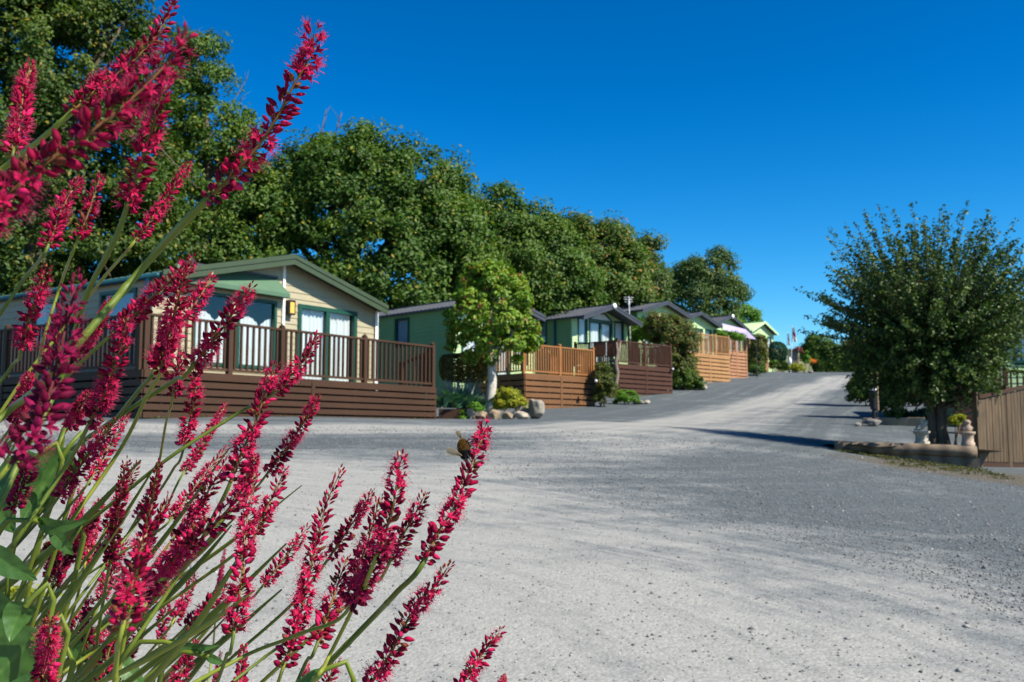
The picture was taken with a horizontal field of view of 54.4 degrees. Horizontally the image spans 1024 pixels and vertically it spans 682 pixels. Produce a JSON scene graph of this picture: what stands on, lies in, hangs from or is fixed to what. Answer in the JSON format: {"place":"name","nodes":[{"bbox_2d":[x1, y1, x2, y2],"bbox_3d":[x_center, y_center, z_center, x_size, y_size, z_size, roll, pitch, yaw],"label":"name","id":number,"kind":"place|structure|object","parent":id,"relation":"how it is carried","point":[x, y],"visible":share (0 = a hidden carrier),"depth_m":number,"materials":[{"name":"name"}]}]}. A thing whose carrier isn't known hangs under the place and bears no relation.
{"place":"outdoors","nodes":[
{"label":"outdoors","id":0,"kind":"place"},
{"bbox_2d":[0,372,1023,681],"bbox_3d":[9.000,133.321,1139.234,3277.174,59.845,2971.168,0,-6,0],"label":"ground","id":1,"kind":"structure","parent":0,"point":[780,410],"depth_m":6.67,"materials":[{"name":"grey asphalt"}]},
{"bbox_2d":[4,583,65,600],"bbox_3d":[-2.495,1.387,5.319,0.580,0.226,0.357,0,-6,0],"label":"ground plant","id":2,"kind":"object","parent":1,"relation":"on","point":[13,589],"visible":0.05,"depth_m":5.29,"materials":[{"name":"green plant"}]},
{"bbox_2d":[0,0,211,295],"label":"tree","id":3,"kind":"object","parent":1,"relation":"on","point":[35,27],"visible":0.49,"depth_m":34.97,"materials":[{"name":"green plant"}]},
{"bbox_2d":[6,18,296,294],"bbox_3d":[-14.376,-5.529,40.892,13.301,16.003,6.606,0,-6,0],"label":"tree","id":4,"kind":"object","parent":1,"relation":"on","point":[195,126],"visible":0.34,"depth_m":39.73,"materials":[{"name":"green plant"}]},
{"bbox_2d":[0,254,388,390],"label":"lodge","id":5,"kind":"structure","parent":1,"relation":"on","point":[295,292],"depth_m":22.75,"materials":[{"name":"beige"}]},
{"bbox_2d":[30,299,58,348],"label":"window","id":6,"kind":"structure","parent":5,"relation":"in","point":[39,321],"depth_m":22.60,"materials":[{"name":"blue glass"}]},
{"bbox_2d":[99,287,137,342],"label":"window","id":7,"kind":"structure","parent":5,"relation":"in","point":[103,296],"depth_m":20.92,"materials":[{"name":"blue glass"}]},
{"bbox_2d":[192,289,232,365],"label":"window","id":8,"kind":"structure","parent":5,"relation":"in","point":[217,301],"depth_m":21.55,"materials":[{"name":"white glass"}]},
{"bbox_2d":[236,296,276,369],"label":"window","id":9,"kind":"structure","parent":5,"relation":"in","point":[262,312],"depth_m":22.51,"materials":[{"name":"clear glass"}]},
{"bbox_2d":[297,304,356,381],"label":"patio door","id":10,"kind":"structure","parent":5,"relation":"in","point":[311,318],"depth_m":23.99,"materials":[{"name":"white glass"}]},
{"bbox_2d":[0,311,435,418],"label":"deck","id":11,"kind":"structure","parent":1,"relation":"on","point":[363,398],"depth_m":20.14,"materials":[{"name":"brown wood"}]},
{"bbox_2d":[0,0,507,681],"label":"bistort plant","id":12,"kind":"object","parent":1,"relation":"on","point":[34,488],"visible":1,"depth_m":0.54,"materials":[{"name":"pink plant"}]},
{"bbox_2d":[446,430,474,463],"bbox_3d":[-0.027,0.055,0.520,0.015,0.017,0.009,0,-6,0],"label":"bumblebee","id":13,"kind":"object","parent":12,"relation":"attached to","point":[464,446],"visible":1,"depth_m":0.52,"materials":[{"name":"fur"}]},
{"bbox_2d":[195,107,516,347],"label":"tree","id":14,"kind":"object","parent":1,"relation":"on","point":[351,172],"visible":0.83,"depth_m":40.70,"materials":[{"name":"green plant"}]},
{"bbox_2d":[439,409,467,418],"bbox_3d":[-1.472,1.937,25.532,0.742,0.360,1.000,0,-6,0],"label":"planter bed","id":15,"kind":"object","parent":1,"relation":"on","point":[449,414],"visible":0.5,"depth_m":25.04,"materials":[{"name":"brown wood"}]},
{"bbox_2d":[427,387,484,407],"bbox_3d":[-1.485,1.437,25.393,1.292,0.547,1.154,-2,-6,20],"label":"hosta plant","id":16,"kind":"object","parent":15,"relation":"on","point":[451,400],"visible":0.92,"depth_m":25.19,"materials":[{"name":"green plant"}]},
{"bbox_2d":[456,392,494,408],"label":"hosta plant","id":17,"kind":"object","parent":15,"relation":"in","point":[476,398],"visible":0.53,"depth_m":25.32,"materials":[{"name":"green plant"}]},
{"bbox_2d":[436,376,484,398],"bbox_3d":[-1.275,1.224,25.872,1.251,0.628,1.350,5,-8,-44],"label":"silver plant","id":18,"kind":"object","parent":1,"relation":"on","point":[471,389],"visible":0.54,"depth_m":25.82,"materials":[{"name":"green plant"}]},
{"bbox_2d":[378,295,545,399],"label":"lodge","id":19,"kind":"structure","parent":1,"relation":"on","point":[422,324],"depth_m":35.89,"materials":[{"name":"green"}]},
{"bbox_2d":[394,317,409,346],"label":"window","id":20,"kind":"structure","parent":19,"relation":"in","point":[401,326],"depth_m":36.40,"materials":[{"name":"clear glass"}]},
{"bbox_2d":[461,333,475,359],"bbox_3d":[-1.682,0.019,34.990,0.645,1.350,0.800,-5,-8,44],"label":"window","id":21,"kind":"structure","parent":19,"relation":"in","point":[473,344],"depth_m":34.86,"materials":[{"name":"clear glass"}]},
{"bbox_2d":[483,323,510,374],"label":"patio door","id":22,"kind":"structure","parent":19,"relation":"in","point":[483,323],"depth_m":36.07,"materials":[{"name":"white glass"}]},
{"bbox_2d":[438,352,487,386],"bbox_3d":[-1.286,1.208,26.663,1.378,1.827,1.055,0,-6,0],"label":"hedge","id":23,"kind":"object","parent":1,"relation":"on","point":[462,371],"visible":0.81,"depth_m":26.30,"materials":[{"name":"green plant"}]},
{"bbox_2d":[466,407,474,418],"bbox_3d":[-1.040,1.822,24.953,0.214,0.369,0.136,-3,-6,31],"label":"edging stone","id":24,"kind":"object","parent":1,"relation":"on","point":[470,412],"visible":0.93,"depth_m":24.89,"materials":[{"name":"grey stone"}]},
{"bbox_2d":[457,401,485,418],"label":"plant","id":25,"kind":"object","parent":1,"relation":"on","point":[475,406],"visible":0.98,"depth_m":24.89,"materials":[{"name":"green plant"}]},
{"bbox_2d":[475,411,486,418],"bbox_3d":[-0.796,1.866,24.928,0.322,0.248,0.233,-2,-6,22],"label":"edging stone","id":26,"kind":"object","parent":1,"relation":"on","point":[481,415],"visible":0.88,"depth_m":24.87,"materials":[{"name":"beige stone"}]},
{"bbox_2d":[441,258,544,418],"bbox_3d":[-0.497,-0.026,25.748,2.268,4.200,2.234,-4,-7,39],"label":"maple tree","id":27,"kind":"object","parent":1,"relation":"on","point":[492,339],"visible":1,"depth_m":25.49,"materials":[{"name":"green plant"}]},
{"bbox_2d":[489,409,500,418],"bbox_3d":[-0.431,1.860,24.926,0.306,0.307,0.229,0,-6,0],"label":"edging stone","id":28,"kind":"object","parent":1,"relation":"on","point":[494,414],"visible":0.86,"depth_m":24.86,"materials":[{"name":"beige stone"}]},
{"bbox_2d":[502,410,514,418],"bbox_3d":[-0.092,1.878,24.936,0.348,0.281,0.231,0,-6,0],"label":"edging stone","id":29,"kind":"object","parent":1,"relation":"on","point":[506,414],"visible":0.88,"depth_m":24.87,"materials":[{"name":"beige stone"}]},
{"bbox_2d":[490,386,528,413],"bbox_3d":[-0.101,1.623,25.563,1.070,0.942,0.862,0,-6,0],"label":"golden shrub","id":30,"kind":"object","parent":1,"relation":"on","point":[511,398],"visible":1,"depth_m":25.40,"materials":[{"name":"yellow plant"}]},
{"bbox_2d":[513,411,528,418],"bbox_3d":[0.226,1.861,24.911,0.383,0.231,0.331,0,-6,0],"label":"edging stone","id":31,"kind":"object","parent":1,"relation":"on","point":[520,415],"visible":0.84,"depth_m":24.80,"materials":[{"name":"grey stone"}]},
{"bbox_2d":[516,406,528,414],"bbox_3d":[0.287,1.882,26.530,0.366,0.479,0.230,3,-6,-29],"label":"boulder","id":32,"kind":"object","parent":1,"relation":"on","point":[520,408],"visible":0.4,"depth_m":26.47,"materials":[{"name":"grey stone"}]},
{"bbox_2d":[434,179,612,331],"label":"tree","id":33,"kind":"object","parent":1,"relation":"on","point":[546,252],"visible":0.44,"depth_m":47.11,"materials":[{"name":"green plant"}]},
{"bbox_2d":[475,343,594,408],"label":"deck","id":34,"kind":"structure","parent":1,"relation":"on","point":[556,390],"depth_m":34.23,"materials":[{"name":"orange wood"}]},
{"bbox_2d":[528,399,544,418],"bbox_3d":[0.646,1.812,26.326,0.414,0.562,0.323,-5,-8,45],"label":"boulder","id":35,"kind":"object","parent":1,"relation":"on","point":[536,409],"visible":0.93,"depth_m":26.22,"materials":[{"name":"grey stone"}]},
{"bbox_2d":[151,414,1020,481],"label":"weeds","id":36,"kind":"object","parent":1,"relation":"on","point":[950,466],"visible":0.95,"depth_m":15.76,"materials":[{"name":"green plant"}]},
{"bbox_2d":[535,303,642,375],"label":"lodge","id":37,"kind":"structure","parent":1,"relation":"on","point":[605,322],"depth_m":45.79,"materials":[{"name":"green"}]},
{"bbox_2d":[538,321,546,343],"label":"window","id":38,"kind":"structure","parent":37,"relation":"in","point":[544,329],"depth_m":46.09,"materials":[{"name":"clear glass"}]},
{"bbox_2d":[578,318,587,342],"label":"window","id":39,"kind":"structure","parent":37,"relation":"in","point":[582,324],"depth_m":45.39,"materials":[{"name":"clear glass"}]},
{"bbox_2d":[589,320,612,364],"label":"patio door","id":40,"kind":"structure","parent":37,"relation":"in","point":[598,331],"depth_m":46.18,"materials":[{"name":"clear glass"}]},
{"bbox_2d":[614,321,623,343],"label":"window","id":41,"kind":"structure","parent":37,"relation":"in","point":[618,326],"depth_m":47.30,"materials":[{"name":"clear glass"}]},
{"bbox_2d":[539,207,664,309],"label":"tree","id":42,"kind":"object","parent":1,"relation":"on","point":[618,251],"visible":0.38,"depth_m":52.46,"materials":[{"name":"green plant"}]},
{"bbox_2d":[590,361,618,406],"bbox_3d":[3.276,1.554,35.241,1.056,1.722,0.923,0,-6,0],"label":"climbing shrub","id":43,"kind":"object","parent":1,"relation":"on","point":[601,375],"visible":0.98,"depth_m":35.08,"materials":[{"name":"green plant"}]},
{"bbox_2d":[613,341,620,391],"bbox_3d":[4.079,1.074,39.104,0.401,2.162,0.254,2,-6,-23],"label":"dead tree","id":44,"kind":"object","parent":1,"relation":"on","point":[616,369],"visible":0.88,"depth_m":39.04,"materials":[{"name":"grey wood"}]},
{"bbox_2d":[573,338,672,395],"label":"deck","id":45,"kind":"structure","parent":1,"relation":"on","point":[639,378],"depth_m":43.41,"materials":[{"name":"red wood"}]},
{"bbox_2d":[594,342,604,360],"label":"gate","id":46,"kind":"object","parent":45,"relation":"on","point":[600,349],"visible":0.37,"depth_m":43.47,"materials":[{"name":"red wood"}]},
{"bbox_2d":[606,342,614,360],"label":"gate","id":47,"kind":"object","parent":45,"relation":"on","point":[610,350],"visible":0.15,"depth_m":43.47,"materials":[{"name":"red wood"}]},
{"bbox_2d":[611,389,640,403],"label":"dome shrub","id":48,"kind":"object","parent":1,"relation":"on","point":[625,397],"visible":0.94,"depth_m":36.78,"materials":[{"name":"green plant"}]},
{"bbox_2d":[614,227,673,304],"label":"tree","id":49,"kind":"object","parent":1,"relation":"on","point":[661,279],"visible":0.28,"depth_m":58.11,"materials":[{"name":"green plant"}]},
{"bbox_2d":[627,317,662,364],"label":"laurel shrub","id":50,"kind":"object","parent":1,"relation":"on","point":[637,334],"visible":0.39,"depth_m":48.79,"materials":[{"name":"green plant"}]},
{"bbox_2d":[618,296,692,365],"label":"lodge","id":51,"kind":"structure","parent":1,"relation":"on","point":[639,310],"depth_m":51.57,"materials":[{"name":"green"}]},
{"bbox_2d":[640,310,702,388],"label":"tall shrub","id":52,"kind":"object","parent":1,"relation":"on","point":[677,333],"visible":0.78,"depth_m":47.22,"materials":[{"name":"green plant"}]},
{"bbox_2d":[667,365,707,389],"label":"shrub","id":53,"kind":"object","parent":1,"relation":"on","point":[687,381],"visible":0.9,"depth_m":46.72,"materials":[{"name":"green plant"}]},
{"bbox_2d":[672,332,730,381],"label":"deck","id":54,"kind":"structure","parent":1,"relation":"on","point":[714,367],"depth_m":53.22,"materials":[{"name":"beige wood"}]},
{"bbox_2d":[696,381,706,389],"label":"boulder","id":55,"kind":"object","parent":1,"relation":"on","point":[704,388],"visible":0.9,"depth_m":46.94,"materials":[{"name":"grey stone"}]},
{"bbox_2d":[686,311,722,353],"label":"lodge","id":56,"kind":"structure","parent":1,"relation":"on","point":[704,322],"depth_m":59.25,"materials":[{"name":"green"}]},
{"bbox_2d":[689,327,703,352],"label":"patio door","id":57,"kind":"structure","parent":56,"relation":"in","point":[700,329],"depth_m":59.10,"materials":[{"name":"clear glass"}]},
{"bbox_2d":[705,330,711,353],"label":"window","id":58,"kind":"structure","parent":56,"relation":"in","point":[706,331],"depth_m":59.74,"materials":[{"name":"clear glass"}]},
{"bbox_2d":[666,244,756,318],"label":"tree","id":59,"kind":"object","parent":1,"relation":"on","point":[691,277],"visible":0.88,"depth_m":91.53,"materials":[{"name":"green plant"}]},
{"bbox_2d":[711,314,749,351],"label":"lodge","id":60,"kind":"structure","parent":1,"relation":"on","point":[732,320],"depth_m":70.10,"materials":[{"name":"grey"}]},
{"bbox_2d":[713,329,747,361],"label":"box shrub","id":61,"kind":"object","parent":1,"relation":"on","point":[735,335],"visible":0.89,"depth_m":60.04,"materials":[{"name":"green plant"}]},
{"bbox_2d":[717,338,747,377],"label":"deck","id":62,"kind":"structure","parent":1,"relation":"on","point":[738,366],"depth_m":63.53,"materials":[{"name":"brown wood"}]},
{"bbox_2d":[722,323,756,361],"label":"awning","id":63,"kind":"object","parent":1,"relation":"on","point":[728,328],"visible":0.56,"depth_m":65.87,"materials":[{"name":"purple fabric"}]},
{"bbox_2d":[726,303,763,322],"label":"tree","id":64,"kind":"object","parent":1,"relation":"on","point":[754,314],"visible":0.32,"depth_m":97.77,"materials":[{"name":"green plant"}]},
{"bbox_2d":[747,363,767,375],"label":"shrub","id":65,"kind":"object","parent":1,"relation":"on","point":[756,368],"visible":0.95,"depth_m":66.87,"materials":[{"name":"green plant"}]},
{"bbox_2d":[747,338,768,371],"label":"deck","id":66,"kind":"structure","parent":1,"relation":"on","point":[767,367],"depth_m":77.91,"materials":[{"name":"brown wood"}]},
{"bbox_2d":[747,333,769,374],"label":"upright shrub","id":67,"kind":"object","parent":1,"relation":"on","point":[762,352],"visible":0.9,"depth_m":67.84,"materials":[{"name":"green plant"}]},
{"bbox_2d":[743,321,778,371],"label":"lodge","id":68,"kind":"structure","parent":1,"relation":"on","point":[767,330],"depth_m":87.17,"materials":[{"name":"green"}]},
{"bbox_2d":[768,341,787,371],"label":"topiary bush","id":69,"kind":"object","parent":1,"relation":"on","point":[780,354],"visible":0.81,"depth_m":82.53,"materials":[{"name":"green plant"}]},
{"bbox_2d":[768,359,789,371],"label":"flowering shrub","id":70,"kind":"object","parent":1,"relation":"on","point":[782,365],"visible":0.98,"depth_m":79.95,"materials":[{"name":"green plant"}]},
{"bbox_2d":[786,332,789,361],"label":"flag","id":71,"kind":"object","parent":1,"relation":"on","point":[788,341],"visible":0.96,"depth_m":84.36,"materials":[{"name":"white fabric"}]},
{"bbox_2d":[787,349,798,372],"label":"gate pillar","id":72,"kind":"structure","parent":1,"relation":"on","point":[794,356],"depth_m":84.27,"materials":[{"name":"stone"}]},
{"bbox_2d":[791,325,796,359],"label":"flag","id":73,"kind":"object","parent":1,"relation":"on","point":[794,335],"visible":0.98,"depth_m":83.37,"materials":[{"name":"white fabric"}]},
{"bbox_2d":[783,363,805,372],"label":"flowering shrub","id":74,"kind":"object","parent":1,"relation":"on","point":[794,367],"visible":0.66,"depth_m":80.87,"materials":[{"name":"yellow plant"}]},
{"bbox_2d":[793,346,803,372],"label":"potted flowers","id":75,"kind":"object","parent":1,"relation":"on","point":[798,348],"visible":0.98,"depth_m":84.01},
{"bbox_2d":[802,350,810,372],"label":"climbing plant","id":76,"kind":"object","parent":1,"relation":"on","point":[805,357],"visible":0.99,"depth_m":84.11,"materials":[{"name":"green plant"}]},
{"bbox_2d":[799,334,843,361],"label":"tall bush","id":77,"kind":"object","parent":1,"relation":"on","point":[814,347],"visible":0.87,"depth_m":97.58,"materials":[{"name":"green plant"}]},
{"bbox_2d":[810,353,855,371],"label":"hedge","id":78,"kind":"object","parent":1,"relation":"on","point":[821,364],"visible":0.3,"depth_m":97.29,"materials":[{"name":"green plant"}]},
{"bbox_2d":[840,340,859,351],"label":"round bush","id":79,"kind":"object","parent":1,"relation":"on","point":[846,342],"visible":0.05,"depth_m":104.28,"materials":[{"name":"green plant"}]},
{"bbox_2d":[842,336,884,405],"bbox_3d":[13.697,1.059,38.080,1.995,3.033,1.542,0,-6,0],"label":"road shrub","id":80,"kind":"object","parent":1,"relation":"on","point":[857,394],"visible":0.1,"depth_m":37.83,"materials":[{"name":"green plant"}]},
{"bbox_2d":[862,418,881,425],"bbox_3d":[9.241,2.099,25.498,0.464,0.239,0.410,0,-6,0],"label":"rock","id":81,"kind":"object","parent":1,"relation":"on","point":[872,422],"visible":0.97,"depth_m":25.36,"materials":[{"name":"grey stone"}]},
{"bbox_2d":[869,386,876,418],"bbox_3d":[9.319,1.586,25.666,0.198,0.917,0.199,0,-6,0],"label":"bollard lamp","id":82,"kind":"object","parent":81,"relation":"on","point":[873,405],"visible":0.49,"depth_m":25.61,"materials":[{"name":"black metal"}]},
{"bbox_2d":[876,373,878,417],"bbox_3d":[10.125,1.603,27.573,0.065,1.436,0.065,3,-6,-28],"label":"marker post","id":83,"kind":"object","parent":1,"relation":"on","point":[878,403],"visible":0.46,"depth_m":27.53,"materials":[{"name":"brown wood"}]},
{"bbox_2d":[862,417,924,425],"bbox_3d":[9.936,2.135,25.955,1.563,0.270,0.178,-3,-6,27],"label":"timber edging","id":84,"kind":"object","parent":1,"relation":"on","point":[911,421],"visible":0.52,"depth_m":25.79,"materials":[{"name":"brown wood"}]},
{"bbox_2d":[881,407,911,417],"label":"shrub","id":85,"kind":"object","parent":1,"relation":"on","point":[890,413],"visible":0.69,"depth_m":26.76,"materials":[{"name":"green plant"}]},
{"bbox_2d":[834,440,980,468],"bbox_3d":[6.524,1.955,16.511,2.240,0.610,0.280,-2,-6,21],"label":"log edging","id":86,"kind":"object","parent":1,"relation":"on","point":[965,456],"visible":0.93,"depth_m":16.34,"materials":[{"name":"brown wood"}]},
{"bbox_2d":[795,200,1023,455],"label":"hawthorn tree","id":87,"kind":"object","parent":1,"relation":"on","point":[929,342],"visible":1,"depth_m":16.97,"materials":[{"name":"green plant"}]},
{"bbox_2d":[868,374,952,417],"bbox_3d":[11.686,0.828,29.034,2.650,3.021,1.942,0,-6,0],"label":"dark shrub","id":88,"kind":"object","parent":1,"relation":"on","point":[882,407],"visible":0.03,"depth_m":28.79,"materials":[{"name":"green plant"}]},
{"bbox_2d":[908,406,926,419],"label":"shrub","id":89,"kind":"object","parent":1,"relation":"on","point":[917,412],"visible":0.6,"depth_m":26.47,"materials":[{"name":"green plant"}]},
{"bbox_2d":[947,413,965,444],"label":"yellow plant","id":90,"kind":"object","parent":1,"relation":"on","point":[956,420],"visible":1,"depth_m":20.39,"materials":[{"name":"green plant"}]},
{"bbox_2d":[947,300,1023,418],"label":"lodge","id":91,"kind":"structure","parent":1,"relation":"on","point":[950,410],"depth_m":25.03,"materials":[{"name":"green"}]},
{"bbox_2d":[1013,325,1023,363],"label":"window","id":92,"kind":"structure","parent":91,"relation":"in","point":[1018,361],"depth_m":25.08,"materials":[{"name":"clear glass"}]},
{"bbox_2d":[954,368,1023,431],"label":"deck railing","id":93,"kind":"object","parent":1,"relation":"on","point":[1004,373],"visible":0.09,"depth_m":23.63,"materials":[{"name":"red wood"}]},
{"bbox_2d":[970,385,1023,467],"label":"fence","id":94,"kind":"object","parent":1,"relation":"on","point":[998,422],"visible":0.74,"depth_m":17.14,"materials":[{"name":"brown wood"}]},
{"bbox_2d":[0,0,1023,348],"label":"sky","id":95,"kind":"structure","parent":0,"point":[754,129],"materials":[{"name":"blue"}]},
{"bbox_2d":[775,350,811,371],"bbox_3d":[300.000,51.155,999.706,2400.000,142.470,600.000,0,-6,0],"label":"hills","id":96,"kind":"structure","parent":0,"point":[801,362],"depth_m":853.06,"materials":[{"name":"green plant"}]},
{"bbox_2d":[805,438,1000,452],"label":"planted ground","id":97,"kind":"structure","parent":0,"point":[978,450],"depth_m":16.69,"materials":[{"name":"soil"}]},
{"bbox_2d":[913,419,930,443],"bbox_3d":[6.967,1.564,16.928,0.284,0.512,0.284,0,-6,0],"label":"garden ornament","id":98,"kind":"object","parent":97,"relation":"on","point":[921,437],"visible":0.93,"depth_m":16.86,"materials":[{"name":"stone"}]},
{"bbox_2d":[959,420,975,445],"bbox_3d":[7.494,1.536,16.378,0.246,0.489,0.246,0,-6,0],"label":"garden ornament","id":99,"kind":"object","parent":97,"relation":"on","point":[967,434],"visible":0.94,"depth_m":16.32,"materials":[{"name":"stone"}]}
]}

